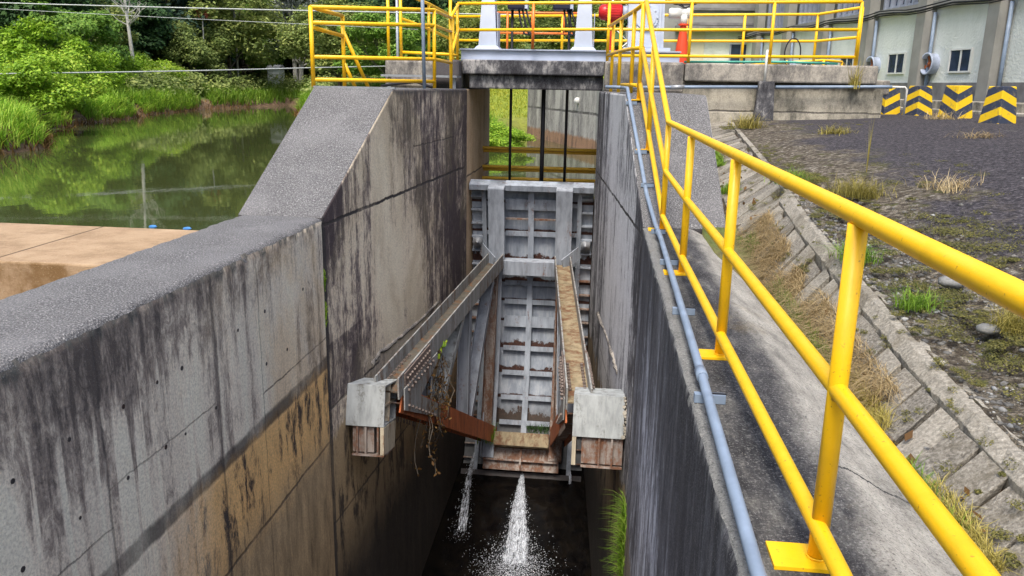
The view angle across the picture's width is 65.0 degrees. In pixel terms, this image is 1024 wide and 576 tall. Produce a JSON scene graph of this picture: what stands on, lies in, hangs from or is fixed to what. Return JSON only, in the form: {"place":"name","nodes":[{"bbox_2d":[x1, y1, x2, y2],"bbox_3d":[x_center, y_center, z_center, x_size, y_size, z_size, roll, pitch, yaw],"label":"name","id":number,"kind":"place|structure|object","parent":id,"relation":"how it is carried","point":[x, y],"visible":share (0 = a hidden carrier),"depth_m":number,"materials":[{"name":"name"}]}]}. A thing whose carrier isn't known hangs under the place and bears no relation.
{"place":"outdoors","nodes":[
{"label":"outdoors","id":0,"kind":"place"},
{"bbox_2d":[0,105,595,229],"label":"pond water","id":1,"kind":"structure","parent":0,"point":[198,169],"depth_m":21.34,"materials":[{"name":"green liquid"}]},
{"bbox_2d":[0,45,772,351],"bbox_3d":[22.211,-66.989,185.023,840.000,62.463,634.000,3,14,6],"label":"ground","id":2,"kind":"structure","parent":0,"point":[520,122],"depth_m":40.52,"materials":[{"name":"plant"}]},
{"bbox_2d":[21,0,64,55],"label":"slender tree","id":3,"kind":"object","parent":2,"relation":"on","point":[41,14],"visible":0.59,"depth_m":46.87,"materials":[{"name":"green plant"}]},
{"bbox_2d":[0,49,95,116],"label":"shrub","id":4,"kind":"object","parent":2,"relation":"on","point":[54,93],"visible":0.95,"depth_m":31.72,"materials":[{"name":"green plant"}]},
{"bbox_2d":[0,15,105,79],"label":"shrub","id":5,"kind":"object","parent":2,"relation":"on","point":[17,45],"visible":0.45,"depth_m":45.89,"materials":[{"name":"green plant"}]},
{"bbox_2d":[0,45,116,99],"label":"shrub","id":6,"kind":"object","parent":2,"relation":"on","point":[77,66],"visible":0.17,"depth_m":39.38,"materials":[{"name":"green plant"}]},
{"bbox_2d":[0,0,122,37],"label":"broadleaf tree","id":7,"kind":"object","parent":2,"relation":"on","point":[8,18],"visible":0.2,"depth_m":57.20,"materials":[{"name":"green plant"}]},
{"bbox_2d":[27,8,130,70],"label":"broadleaf tree","id":8,"kind":"object","parent":2,"relation":"on","point":[92,26],"visible":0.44,"depth_m":52.45,"materials":[{"name":"green plant"}]},
{"bbox_2d":[37,32,128,87],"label":"shrub","id":9,"kind":"object","parent":2,"relation":"on","point":[101,58],"visible":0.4,"depth_m":48.66,"materials":[{"name":"green plant"}]},
{"bbox_2d":[37,0,141,60],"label":"broadleaf tree","id":10,"kind":"object","parent":2,"relation":"on","point":[113,11],"visible":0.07,"depth_m":61.21,"materials":[{"name":"green plant"}]},
{"bbox_2d":[0,223,198,299],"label":"weir sill","id":11,"kind":"structure","parent":2,"relation":"on","point":[33,256],"depth_m":11.10,"materials":[{"name":"beige concrete"}]},
{"bbox_2d":[88,40,147,84],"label":"shrub","id":12,"kind":"object","parent":2,"relation":"on","point":[124,66],"visible":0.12,"depth_m":55.98,"materials":[{"name":"green plant"}]},
{"bbox_2d":[103,0,145,75],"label":"bare tree","id":13,"kind":"object","parent":2,"relation":"on","point":[128,23],"visible":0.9,"depth_m":56.40,"materials":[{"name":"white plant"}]},
{"bbox_2d":[99,0,179,62],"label":"broadleaf tree","id":14,"kind":"object","parent":2,"relation":"on","point":[154,38],"visible":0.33,"depth_m":65.81,"materials":[{"name":"green plant"}]},
{"bbox_2d":[0,96,301,155],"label":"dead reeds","id":15,"kind":"object","parent":2,"relation":"on","point":[47,140],"visible":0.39,"depth_m":40.80,"materials":[{"name":"green plant"}]},
{"bbox_2d":[0,86,309,150],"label":"bank reeds","id":16,"kind":"object","parent":2,"relation":"on","point":[16,115],"visible":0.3,"depth_m":36.26,"materials":[{"name":"plant"}]},
{"bbox_2d":[123,51,188,86],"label":"shrub","id":17,"kind":"object","parent":2,"relation":"on","point":[158,68],"visible":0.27,"depth_m":63.26,"materials":[{"name":"green plant"}]},
{"bbox_2d":[0,215,334,575],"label":"channel wall","id":18,"kind":"structure","parent":2,"relation":"on","point":[164,408],"depth_m":6.24,"materials":[{"name":"concrete"}]},
{"bbox_2d":[117,0,235,64],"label":"dark tree","id":19,"kind":"object","parent":2,"relation":"on","point":[180,12],"visible":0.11,"depth_m":69.91,"materials":[{"name":"green plant"}]},
{"bbox_2d":[149,9,232,75],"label":"broadleaf tree","id":20,"kind":"object","parent":2,"relation":"on","point":[192,48],"visible":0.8,"depth_m":68.72,"materials":[{"name":"green plant"}]},
{"bbox_2d":[0,66,384,74],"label":"power line","id":21,"kind":"object","parent":2,"relation":"on","point":[197,70],"visible":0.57,"depth_m":36.73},
{"bbox_2d":[154,0,288,77],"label":"broadleaf tree","id":22,"kind":"object","parent":2,"relation":"on","point":[241,32],"visible":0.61,"depth_m":73.22,"materials":[{"name":"green plant"}]},
{"bbox_2d":[93,77,376,111],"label":"bank grass","id":23,"kind":"structure","parent":2,"relation":"on","point":[271,94],"depth_m":67.17,"materials":[{"name":"plant"}]},
{"bbox_2d":[122,59,385,98],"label":"undergrowth","id":24,"kind":"object","parent":2,"relation":"on","point":[238,81],"visible":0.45,"depth_m":68.98,"materials":[{"name":"green plant"}]},
{"bbox_2d":[219,4,288,75],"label":"broadleaf tree","id":25,"kind":"object","parent":2,"relation":"on","point":[241,58],"visible":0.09,"depth_m":83.61,"materials":[{"name":"green plant"}]},
{"bbox_2d":[0,2,530,14],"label":"power line","id":26,"kind":"object","parent":2,"relation":"on","point":[234,8],"visible":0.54,"depth_m":35.68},
{"bbox_2d":[256,0,323,82],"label":"airy tree","id":27,"kind":"object","parent":2,"relation":"on","point":[296,4],"visible":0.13,"depth_m":82.13,"materials":[{"name":"green plant"}]},
{"bbox_2d":[0,18,624,79],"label":"undergrowth","id":28,"kind":"object","parent":2,"relation":"on","point":[528,46],"visible":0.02,"depth_m":64.09,"materials":[{"name":"green plant"}]},
{"bbox_2d":[274,0,392,85],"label":"broadleaf tree","id":29,"kind":"object","parent":2,"relation":"on","point":[294,40],"visible":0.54,"depth_m":63.53,"materials":[{"name":"green plant"}]},
{"bbox_2d":[238,87,489,575],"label":"gate pier","id":30,"kind":"structure","parent":2,"relation":"on","point":[376,182],"depth_m":11.54,"materials":[{"name":"concrete"}]},
{"bbox_2d":[346,378,396,456],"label":"trunnion block","id":31,"kind":"structure","parent":30,"relation":"attached to","point":[370,413],"depth_m":10.28,"materials":[{"name":"white metal"}]},
{"bbox_2d":[308,3,459,88],"bbox_3d":[-1.707,-4.168,13.449,0.924,1.609,4.851,8,16,25],"label":"guard railing","id":32,"kind":"object","parent":30,"relation":"on","point":[326,9],"visible":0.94,"depth_m":12.53,"materials":[{"name":"metal"}]},
{"bbox_2d":[421,0,425,88],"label":"conduit pole","id":33,"kind":"object","parent":30,"relation":"on","point":[423,45],"visible":1,"depth_m":12.95,"materials":[{"name":"grey metal"}]},
{"bbox_2d":[385,60,471,88],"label":"concrete block","id":34,"kind":"structure","parent":30,"relation":"on","point":[400,67],"depth_m":15.72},
{"bbox_2d":[386,0,457,56],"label":"guard railing","id":35,"kind":"object","parent":34,"relation":"on","point":[428,29],"visible":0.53,"depth_m":15.66,"materials":[{"name":"metal"}]},
{"bbox_2d":[436,60,461,88],"bbox_3d":[-1.270,-3.248,15.939,0.500,2.460,0.300,3,14,6],"label":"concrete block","id":36,"kind":"object","parent":30,"relation":"on","point":[442,68],"visible":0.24,"depth_m":15.56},
{"bbox_2d":[482,176,594,184],"bbox_3d":[0.621,-2.453,18.358,2.610,0.147,0.192,3,14,6],"label":"pipe barrier","id":37,"kind":"object","parent":30,"relation":"attached to","point":[537,179],"visible":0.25,"depth_m":18.29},
{"bbox_2d":[482,165,595,173],"bbox_3d":[0.626,-2.705,18.294,2.610,0.147,0.192,3,14,6],"label":"pipe barrier","id":38,"kind":"object","parent":30,"relation":"attached to","point":[537,169],"visible":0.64,"depth_m":18.26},
{"bbox_2d":[483,146,596,154],"bbox_3d":[0.633,-3.112,18.192,2.610,0.147,0.192,3,14,6],"label":"pipe barrier","id":39,"kind":"object","parent":30,"relation":"attached to","point":[536,150],"visible":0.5,"depth_m":18.16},
{"bbox_2d":[332,10,426,78],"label":"broadleaf tree","id":40,"kind":"object","parent":2,"relation":"on","point":[376,34],"visible":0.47,"depth_m":57.63,"materials":[{"name":"green plant"}]},
{"bbox_2d":[358,0,470,57],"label":"broadleaf tree","id":41,"kind":"object","parent":2,"relation":"on","point":[442,4],"visible":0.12,"depth_m":72.03,"materials":[{"name":"green plant"}]},
{"bbox_2d":[409,8,500,59],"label":"broadleaf tree","id":42,"kind":"object","parent":2,"relation":"on","point":[438,17],"visible":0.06,"depth_m":62.85,"materials":[{"name":"green plant"}]},
{"bbox_2d":[430,0,535,60],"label":"broadleaf tree","id":43,"kind":"object","parent":2,"relation":"on","point":[466,23],"visible":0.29,"depth_m":56.68,"materials":[{"name":"green plant"}]},
{"bbox_2d":[489,121,536,146],"bbox_3d":[-0.495,-5.382,30.088,2.967,1.686,2.911,13,19,40],"label":"shrub","id":44,"kind":"object","parent":2,"relation":"on","point":[518,136],"visible":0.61,"depth_m":29.81,"materials":[{"name":"green plant"}]},
{"bbox_2d":[527,79,603,148],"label":"upstream wall","id":45,"kind":"structure","parent":2,"relation":"on","point":[582,124],"depth_m":32.00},
{"bbox_2d":[527,0,623,49],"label":"broadleaf tree","id":46,"kind":"object","parent":2,"relation":"on","point":[553,22],"visible":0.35,"depth_m":60.03,"materials":[{"name":"green plant"}]},
{"bbox_2d":[584,91,725,575],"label":"gate pier","id":47,"kind":"structure","parent":2,"relation":"on","point":[622,218],"depth_m":10.90,"materials":[{"name":"concrete"}]},
{"bbox_2d":[462,59,603,90],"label":"lintel beam","id":48,"kind":"structure","parent":47,"relation":"on","point":[538,75],"depth_m":15.73,"materials":[{"name":"concrete"}]},
{"bbox_2d":[539,90,545,180],"bbox_3d":[0.641,-3.197,16.821,0.083,2.800,0.083,9,16,28],"label":"hoist rope","id":49,"kind":"object","parent":48,"relation":"hanging from","point":[542,134],"visible":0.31,"depth_m":16.79,"materials":[{"name":"black metal"}]},
{"bbox_2d":[460,48,680,61],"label":"support beam","id":50,"kind":"structure","parent":48,"relation":"on","point":[533,54],"depth_m":15.79,"materials":[{"name":"grey metal"}]},
{"bbox_2d":[475,0,500,48],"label":"hoist pedestal","id":51,"kind":"object","parent":50,"relation":"on","point":[490,16],"visible":0.92,"depth_m":16.00,"materials":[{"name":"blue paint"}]},
{"bbox_2d":[570,0,595,49],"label":"hoist pedestal","id":52,"kind":"object","parent":50,"relation":"on","point":[584,40],"visible":0.93,"depth_m":15.79,"materials":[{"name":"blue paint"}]},
{"bbox_2d":[623,0,669,50],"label":"gearbox","id":53,"kind":"object","parent":50,"relation":"on","point":[657,13],"visible":0.46,"depth_m":15.72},
{"bbox_2d":[571,387,626,469],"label":"trunnion block","id":54,"kind":"structure","parent":47,"relation":"attached to","point":[599,422],"depth_m":10.07,"materials":[{"name":"white metal"}]},
{"bbox_2d":[599,490,626,575],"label":"wall grass","id":55,"kind":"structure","parent":47,"relation":"attached to","point":[620,550],"depth_m":9.85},
{"bbox_2d":[607,1,643,92],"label":"guard railing","id":56,"kind":"object","parent":47,"relation":"on","point":[632,49],"visible":0.81,"depth_m":13.37,"materials":[{"name":"metal"}]},
{"bbox_2d":[604,61,683,92],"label":"concrete block","id":57,"kind":"structure","parent":47,"relation":"on","point":[673,73],"depth_m":15.44,"materials":[{"name":"concrete"}]},
{"bbox_2d":[624,0,755,63],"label":"annex building","id":58,"kind":"structure","parent":2,"relation":"on","point":[715,48],"depth_m":40.31,"materials":[{"name":"paint"}]},
{"bbox_2d":[690,32,704,60],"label":"door panel","id":59,"kind":"structure","parent":58,"relation":"in","point":[697,48],"depth_m":40.49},
{"bbox_2d":[682,81,883,123],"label":"retaining wall","id":60,"kind":"structure","parent":2,"relation":"on","point":[797,104],"depth_m":15.30,"materials":[{"name":"concrete"}]},
{"bbox_2d":[683,63,889,94],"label":"deck slab","id":61,"kind":"structure","parent":60,"relation":"on","point":[776,73],"depth_m":15.14,"materials":[{"name":"concrete"}]},
{"bbox_2d":[453,6,863,65],"bbox_3d":[2.783,-5.375,17.213,8.560,1.189,1.659,3,14,6],"label":"guard railing","id":62,"kind":"object","parent":61,"relation":"on","point":[743,40],"visible":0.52,"depth_m":17.69,"materials":[{"name":"metal"}]},
{"bbox_2d":[456,0,863,65],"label":"guard railing","id":63,"kind":"object","parent":61,"relation":"on","point":[690,30],"visible":0.85,"depth_m":15.18,"materials":[{"name":"metal"}]},
{"bbox_2d":[668,4,696,63],"bbox_3d":[3.363,-5.415,15.840,0.534,1.920,0.468,3,14,6],"label":"valve actuator","id":64,"kind":"object","parent":61,"relation":"on","point":[683,15],"visible":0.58,"depth_m":15.85,"materials":[{"name":"red paint"}]},
{"bbox_2d":[684,61,837,64],"bbox_3d":[4.729,-4.308,15.337,2.853,0.074,0.144,3,14,6],"label":"garden hose","id":65,"kind":"object","parent":61,"relation":"on","point":[807,62],"visible":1,"depth_m":15.33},
{"bbox_2d":[623,228,962,575],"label":"channel wall","id":66,"kind":"structure","parent":2,"relation":"on","point":[680,518],"depth_m":4.04,"materials":[{"name":"concrete"}]},
{"bbox_2d":[605,85,766,575],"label":"conduit","id":67,"kind":"object","parent":66,"relation":"on","point":[708,397],"visible":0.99,"depth_m":3.85,"materials":[{"name":"grey plastic"}]},
{"bbox_2d":[627,0,1023,575],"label":"guard railing","id":68,"kind":"object","parent":66,"relation":"on","point":[820,552],"visible":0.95,"depth_m":2.56,"materials":[{"name":"metal"}]},
{"bbox_2d":[718,209,905,414],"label":"dry grass","id":69,"kind":"structure","parent":2,"relation":"on","point":[769,257],"depth_m":6.08,"materials":[{"name":"plant"}]},
{"bbox_2d":[710,121,1023,575],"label":"gutter paving","id":70,"kind":"structure","parent":2,"relation":"on","point":[908,356],"depth_m":4.30,"materials":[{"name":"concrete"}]},
{"bbox_2d":[719,167,986,531],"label":"fallen leaves","id":71,"kind":"object","parent":70,"relation":"on","point":[908,435],"visible":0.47,"depth_m":4.05,"materials":[{"name":"brown plant"}]},
{"bbox_2d":[739,231,978,533],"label":"gutter weeds","id":72,"kind":"object","parent":70,"relation":"on","point":[810,327],"visible":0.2,"depth_m":5.84,"materials":[{"name":"brown plant"}]},
{"bbox_2d":[724,144,1023,569],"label":"moss cushions","id":73,"kind":"object","parent":70,"relation":"on","point":[1000,534],"visible":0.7,"depth_m":4.22,"materials":[{"name":"green plant"}]},
{"bbox_2d":[812,335,1022,575],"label":"gutter grass","id":74,"kind":"structure","parent":70,"relation":"on","point":[978,539],"depth_m":3.42,"materials":[{"name":"plant"}]},
{"bbox_2d":[738,0,1023,102],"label":"powerhouse","id":75,"kind":"structure","parent":2,"relation":"on","point":[938,46],"depth_m":24.95,"materials":[{"name":"paint"}]},
{"bbox_2d":[767,4,784,27],"bbox_3d":[12.213,-13.859,36.006,0.150,4.280,2.760,0,14,-5],"label":"window","id":76,"kind":"structure","parent":75,"relation":"in","point":[780,8],"depth_m":36.73,"materials":[{"name":"glass"}]},
{"bbox_2d":[798,4,819,23],"bbox_3d":[12.514,-13.001,32.626,0.200,4.280,2.760,0,14,-5],"label":"window","id":77,"kind":"structure","parent":75,"relation":"in","point":[804,8],"depth_m":33.50,"materials":[{"name":"grey glass"}]},
{"bbox_2d":[886,52,906,73],"bbox_3d":[12.816,-7.490,26.804,0.060,0.690,1.050,0,14,-5],"label":"low window","id":78,"kind":"structure","parent":75,"relation":"in","point":[896,62],"depth_m":26.76,"materials":[{"name":"blue glass"}]},
{"bbox_2d":[883,0,918,9],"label":"window","id":79,"kind":"structure","parent":75,"relation":"in","point":[888,4],"depth_m":26.86,"materials":[{"name":"grey glass"}]},
{"bbox_2d":[947,47,973,72],"bbox_3d":[13.088,-6.644,23.470,0.060,0.690,1.050,0,14,-5],"label":"low window","id":80,"kind":"structure","parent":75,"relation":"in","point":[960,59],"depth_m":23.42,"materials":[{"name":"blue glass"}]},
{"bbox_2d":[900,99,1023,116],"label":"kerb step","id":81,"kind":"object","parent":2,"relation":"on","point":[977,106],"visible":0.01,"depth_m":19.14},
{"bbox_2d":[421,457,591,575],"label":"channel water","id":82,"kind":"structure","parent":0,"point":[556,512],"depth_m":15.61,"materials":[{"name":"liquid"}]},
{"bbox_2d":[490,473,542,573],"bbox_3d":[0.144,4.706,15.674,1.078,1.030,2.959,3,14,6],"label":"water jet","id":83,"kind":"object","parent":82,"relation":"on","point":[517,513],"visible":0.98,"depth_m":15.38,"materials":[{"name":"white"}]},
{"bbox_2d":[462,526,575,575],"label":"foam","id":84,"kind":"object","parent":82,"relation":"on","point":[518,560],"visible":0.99,"depth_m":14.72,"materials":[{"name":"white"}]},
{"bbox_2d":[490,89,527,119],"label":"lawn grass","id":85,"kind":"structure","parent":0,"point":[505,98],"depth_m":45.52,"materials":[{"name":"green plant"}]},
{"bbox_2d":[732,117,1023,451],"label":"asphalt yard","id":86,"kind":"structure","parent":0,"point":[925,143],"depth_m":7.95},
{"bbox_2d":[720,111,777,128],"bbox_3d":[4.125,-2.996,14.186,1.388,0.326,1.311,3,14,6],"label":"grass tuft","id":87,"kind":"object","parent":86,"relation":"on","point":[743,123],"visible":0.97,"depth_m":14.07,"materials":[{"name":"plant"}]},
{"bbox_2d":[753,81,774,120],"bbox_3d":[4.750,-3.411,15.196,0.392,0.960,0.278,3,14,6],"label":"pillar stub","id":88,"kind":"object","parent":86,"relation":"on","point":[764,103],"visible":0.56,"depth_m":15.07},
{"bbox_2d":[633,85,907,114],"bbox_3d":[4.723,-3.594,15.162,5.245,0.530,0.129,2,14,4],"label":"conduit","id":89,"kind":"object","parent":86,"relation":"on","point":[779,87],"visible":0.89,"depth_m":15.08,"materials":[{"name":"grey plastic"}]},
{"bbox_2d":[800,170,906,200],"bbox_3d":[3.437,-1.038,7.974,1.036,0.257,1.022,-9,17,-34],"label":"grass tuft","id":90,"kind":"object","parent":86,"relation":"on","point":[847,190],"visible":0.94,"depth_m":7.92,"materials":[{"name":"plant"}]},
{"bbox_2d":[818,238,889,265],"bbox_3d":[2.646,-0.303,6.237,0.675,0.174,0.672,-4,15,-18],"label":"grass tuft","id":91,"kind":"object","parent":86,"relation":"on","point":[868,254],"visible":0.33,"depth_m":6.19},
{"bbox_2d":[719,120,1023,400],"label":"moss patch","id":92,"kind":"object","parent":86,"relation":"on","point":[996,344],"visible":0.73,"depth_m":5.66,"materials":[{"name":"green plant"}]},
{"bbox_2d":[879,282,951,314],"bbox_3d":[2.600,0.057,5.151,0.570,0.161,0.582,3,14,6],"label":"grass tuft","id":93,"kind":"object","parent":86,"relation":"on","point":[911,304],"visible":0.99,"depth_m":5.15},
{"bbox_2d":[902,171,984,194],"bbox_3d":[4.186,-1.050,7.689,0.918,0.207,1.080,13,18,39],"label":"grass tuft","id":94,"kind":"object","parent":86,"relation":"on","point":[951,184],"visible":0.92,"depth_m":7.57,"materials":[{"name":"plant"}]},
{"bbox_2d":[937,85,972,117],"bbox_3d":[7.986,-3.284,14.441,0.428,0.685,0.428,-3,15,-17],"label":"bollard","id":95,"kind":"object","parent":86,"relation":"on","point":[957,100],"visible":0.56,"depth_m":14.29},
{"bbox_2d":[944,299,1023,336],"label":"grass tuft","id":96,"kind":"object","parent":86,"relation":"on","point":[1005,324],"visible":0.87,"depth_m":4.59,"materials":[{"name":"plant"}]},
{"bbox_2d":[978,86,1016,123],"bbox_3d":[7.768,-2.868,12.806,0.394,0.670,0.394,-3,15,-17],"label":"bollard","id":97,"kind":"object","parent":86,"relation":"on","point":[999,106],"visible":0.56,"depth_m":12.67,"materials":[{"name":"concrete"}]},
{"bbox_2d":[800,177,1023,444],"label":"gravel","id":98,"kind":"structure","parent":0,"point":[942,343],"depth_m":5.19,"materials":[{"name":"gravel"}]},
{"bbox_2d":[880,110,1023,118],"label":"asphalt yard","id":99,"kind":"structure","parent":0,"point":[900,115],"depth_m":16.39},
{"bbox_2d":[881,88,899,113],"bbox_3d":[8.059,-3.992,17.263,0.428,0.685,0.428,-2,15,-13],"label":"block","id":100,"kind":"object","parent":99,"relation":"on","point":[891,102],"visible":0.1,"depth_m":17.09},
{"bbox_2d":[902,86,931,115],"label":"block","id":101,"kind":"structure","parent":99,"relation":"on","point":[919,101],"depth_m":16.48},
{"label":"deck plate","id":102,"kind":"structure","parent":0,"visible":0},
{"bbox_2d":[497,11,576,48],"bbox_3d":[0.640,-5.558,17.828,2.100,1.085,0.050,3,14,6],"label":"orange frame","id":103,"kind":"object","parent":102,"relation":"on","point":[535,33],"visible":0.46,"depth_m":17.77,"materials":[{"name":"paint"}]},
{"bbox_2d":[598,4,627,49],"bbox_3d":[2.023,-5.119,16.120,0.600,1.120,0.322,3,14,6],"label":"electric motor","id":104,"kind":"object","parent":102,"relation":"on","point":[617,10],"visible":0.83,"depth_m":15.90,"materials":[{"name":"red paint"}]},
{"bbox_3d":[1.155,-6.311,15.911,3.550,0.298,0.620,3,14,6],"label":"hoist beam","id":105,"kind":"object","parent":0,"visible":0},
{"bbox_2d":[508,10,513,179],"bbox_3d":[-0.016,-4.197,16.647,0.052,4.800,0.052,-3,15,-16],"label":"hoist rope","id":106,"kind":"object","parent":105,"relation":"hanging from","point":[510,108],"depth_m":16.79,"materials":[{"name":"black metal"}]},
{"bbox_2d":[508,0,531,35],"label":"hanging cables","id":107,"kind":"object","parent":105,"relation":"hanging from","point":[519,8],"visible":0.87,"depth_m":16.15,"materials":[{"name":"black rubber"}]},
{"bbox_2d":[553,0,575,35],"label":"hanging cables","id":108,"kind":"object","parent":105,"relation":"hanging from","point":[565,7],"visible":0.71,"depth_m":16.05,"materials":[{"name":"black rubber"}]},
{"bbox_2d":[563,10,570,181],"bbox_3d":[1.141,-4.145,16.527,0.055,4.800,0.055,-3,15,-16],"label":"hoist rope","id":109,"kind":"object","parent":105,"relation":"hanging from","point":[566,124],"depth_m":16.69,"materials":[{"name":"black metal"}]},
{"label":"channel floor","id":110,"kind":"structure","parent":0,"visible":0},
{"bbox_2d":[374,179,594,481],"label":"radial gate","id":111,"kind":"structure","parent":110,"relation":"on","point":[515,304],"depth_m":16.73,"materials":[{"name":"metal"}]},
{"bbox_2d":[410,340,455,476],"bbox_3d":[-1.186,1.847,12.229,0.529,2.016,1.607,3,14,6],"label":"dead vine","id":112,"kind":"object","parent":111,"relation":"hanging from","point":[439,380],"visible":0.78,"depth_m":12.36,"materials":[{"name":"brown plant"}]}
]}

